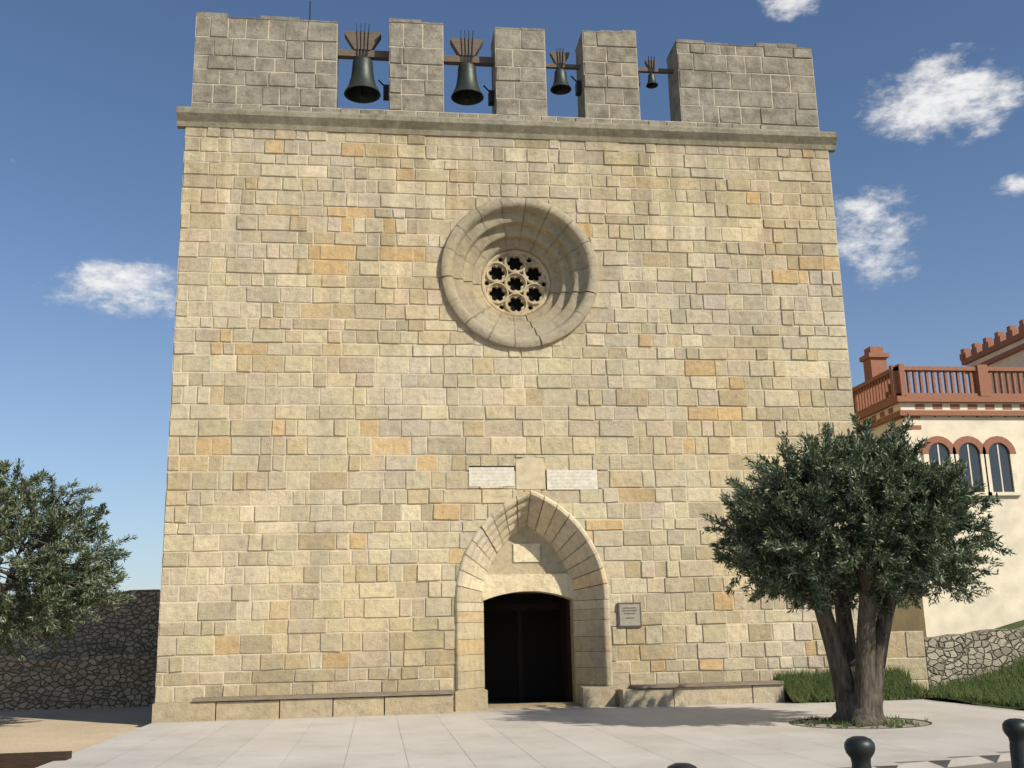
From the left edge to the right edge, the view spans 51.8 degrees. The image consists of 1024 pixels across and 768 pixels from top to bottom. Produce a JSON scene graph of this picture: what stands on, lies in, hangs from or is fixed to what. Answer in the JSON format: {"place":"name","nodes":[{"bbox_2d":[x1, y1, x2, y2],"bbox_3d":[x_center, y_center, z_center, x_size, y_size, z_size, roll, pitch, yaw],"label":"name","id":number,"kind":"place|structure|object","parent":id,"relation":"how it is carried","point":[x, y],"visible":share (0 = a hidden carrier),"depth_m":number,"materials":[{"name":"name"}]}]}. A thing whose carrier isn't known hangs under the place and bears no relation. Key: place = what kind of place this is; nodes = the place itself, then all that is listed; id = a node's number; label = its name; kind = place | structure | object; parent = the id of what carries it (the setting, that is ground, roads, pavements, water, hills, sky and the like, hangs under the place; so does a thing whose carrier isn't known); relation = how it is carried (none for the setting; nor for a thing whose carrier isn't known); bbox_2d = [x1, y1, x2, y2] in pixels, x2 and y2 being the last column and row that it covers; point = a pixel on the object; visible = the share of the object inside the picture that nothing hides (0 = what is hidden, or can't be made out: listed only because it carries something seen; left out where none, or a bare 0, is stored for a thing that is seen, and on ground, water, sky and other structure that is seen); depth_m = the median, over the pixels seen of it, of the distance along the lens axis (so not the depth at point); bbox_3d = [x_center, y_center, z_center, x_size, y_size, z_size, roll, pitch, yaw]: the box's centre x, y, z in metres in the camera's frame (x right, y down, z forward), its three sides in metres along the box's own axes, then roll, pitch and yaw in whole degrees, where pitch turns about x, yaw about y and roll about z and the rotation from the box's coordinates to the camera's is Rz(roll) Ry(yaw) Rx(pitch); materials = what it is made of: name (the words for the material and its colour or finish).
{"place":"outdoors","nodes":[
{"label":"outdoors","id":0,"kind":"place"},
{"bbox_2d":[0,699,1023,753],"bbox_3d":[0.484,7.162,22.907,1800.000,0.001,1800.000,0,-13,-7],"label":"ground","id":1,"kind":"structure","parent":0,"point":[53,730],"depth_m":22.20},
{"bbox_2d":[0,751,71,767],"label":"timber beam","id":2,"kind":"structure","parent":1,"relation":"on","point":[24,760],"depth_m":14.81,"materials":[{"name":"brown wood"}]},
{"bbox_2d":[0,458,137,660],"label":"olive tree branches","id":3,"kind":"object","parent":1,"relation":"on","point":[74,587],"visible":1,"depth_m":21.59,"materials":[{"name":"green plant"}]},
{"bbox_2d":[0,589,160,710],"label":"rubble wall","id":4,"kind":"structure","parent":1,"relation":"on","point":[110,661],"depth_m":28.69,"materials":[{"name":"grey stone"}]},
{"bbox_2d":[152,1,929,722],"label":"church facade blocks","id":5,"kind":"structure","parent":1,"relation":"on","point":[470,411],"depth_m":24.64,"materials":[{"name":"stone"}]},
{"bbox_2d":[92,704,1010,767],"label":"paving bed and kerb","id":6,"kind":"object","parent":1,"relation":"on","point":[966,760],"visible":0.11,"depth_m":13.14,"materials":[{"name":"stone"}]},
{"bbox_2d":[36,698,1023,767],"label":"paving slabs","id":7,"kind":"structure","parent":6,"relation":"on","point":[374,741],"depth_m":16.18,"materials":[{"name":"stone"}]},
{"bbox_2d":[700,412,1016,726],"bbox_3d":[5.958,3.197,18.512,5.225,5.421,5.158,0,-13,-7],"label":"olive tree","id":8,"kind":"object","parent":1,"relation":"on","point":[909,510],"visible":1,"depth_m":17.62,"materials":[{"name":"green plant"}]},
{"bbox_2d":[857,338,1023,636],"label":"villa walls","id":9,"kind":"structure","parent":1,"relation":"on","point":[1002,605],"depth_m":31.10,"materials":[{"name":"beige paint"}]},
{"bbox_2d":[852,319,1023,453],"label":"villa brick trim","id":10,"kind":"structure","parent":9,"relation":"attached to","point":[881,388],"depth_m":31.84,"materials":[{"name":"orange brick"}]},
{"bbox_2d":[929,416,1019,491],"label":"arched windows","id":11,"kind":"structure","parent":9,"relation":"in","point":[994,466],"depth_m":31.36,"materials":[{"name":"glass"}]},
{"bbox_2d":[923,626,1023,699],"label":"rubble wall","id":12,"kind":"structure","parent":1,"relation":"on","point":[967,653],"depth_m":24.64,"materials":[{"name":"grey stone"}]},
{"bbox_2d":[0,0,1023,595],"label":"sky","id":13,"kind":"structure","parent":0,"point":[923,100],"materials":[{"name":"blue"}]},
{"bbox_2d":[774,620,1023,727],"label":"bank grass","id":14,"kind":"structure","parent":0,"point":[1002,688],"depth_m":23.00,"materials":[{"name":"green plant"}]},
{"bbox_2d":[946,761,1011,767],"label":"road surface","id":15,"kind":"object","parent":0,"point":[1005,764],"depth_m":12.84,"materials":[{"name":"grey asphalt"}]},
{"bbox_2d":[667,763,696,767],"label":"bollard","id":16,"kind":"object","parent":15,"relation":"on","point":[681,765],"visible":1,"depth_m":7.44,"materials":[{"name":"metal"}]},
{"bbox_2d":[844,736,874,767],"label":"bollard","id":17,"kind":"object","parent":15,"relation":"on","point":[860,751],"visible":1,"depth_m":8.93,"materials":[{"name":"metal"}]},
{"bbox_2d":[1002,718,1023,767],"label":"bollard","id":18,"kind":"object","parent":15,"relation":"on","point":[1013,729],"visible":1,"depth_m":10.25,"materials":[{"name":"metal"}]},
{"label":"tree pit soil","id":19,"kind":"structure","parent":0,"visible":0},
{"bbox_2d":[789,717,931,728],"bbox_3d":[5.878,5.754,17.826,2.304,0.056,2.304,0,-13,-7],"label":"tree pit ring","id":20,"kind":"object","parent":19,"relation":"on","point":[871,728],"visible":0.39,"depth_m":17.16,"materials":[{"name":"grey stone"}]}
]}

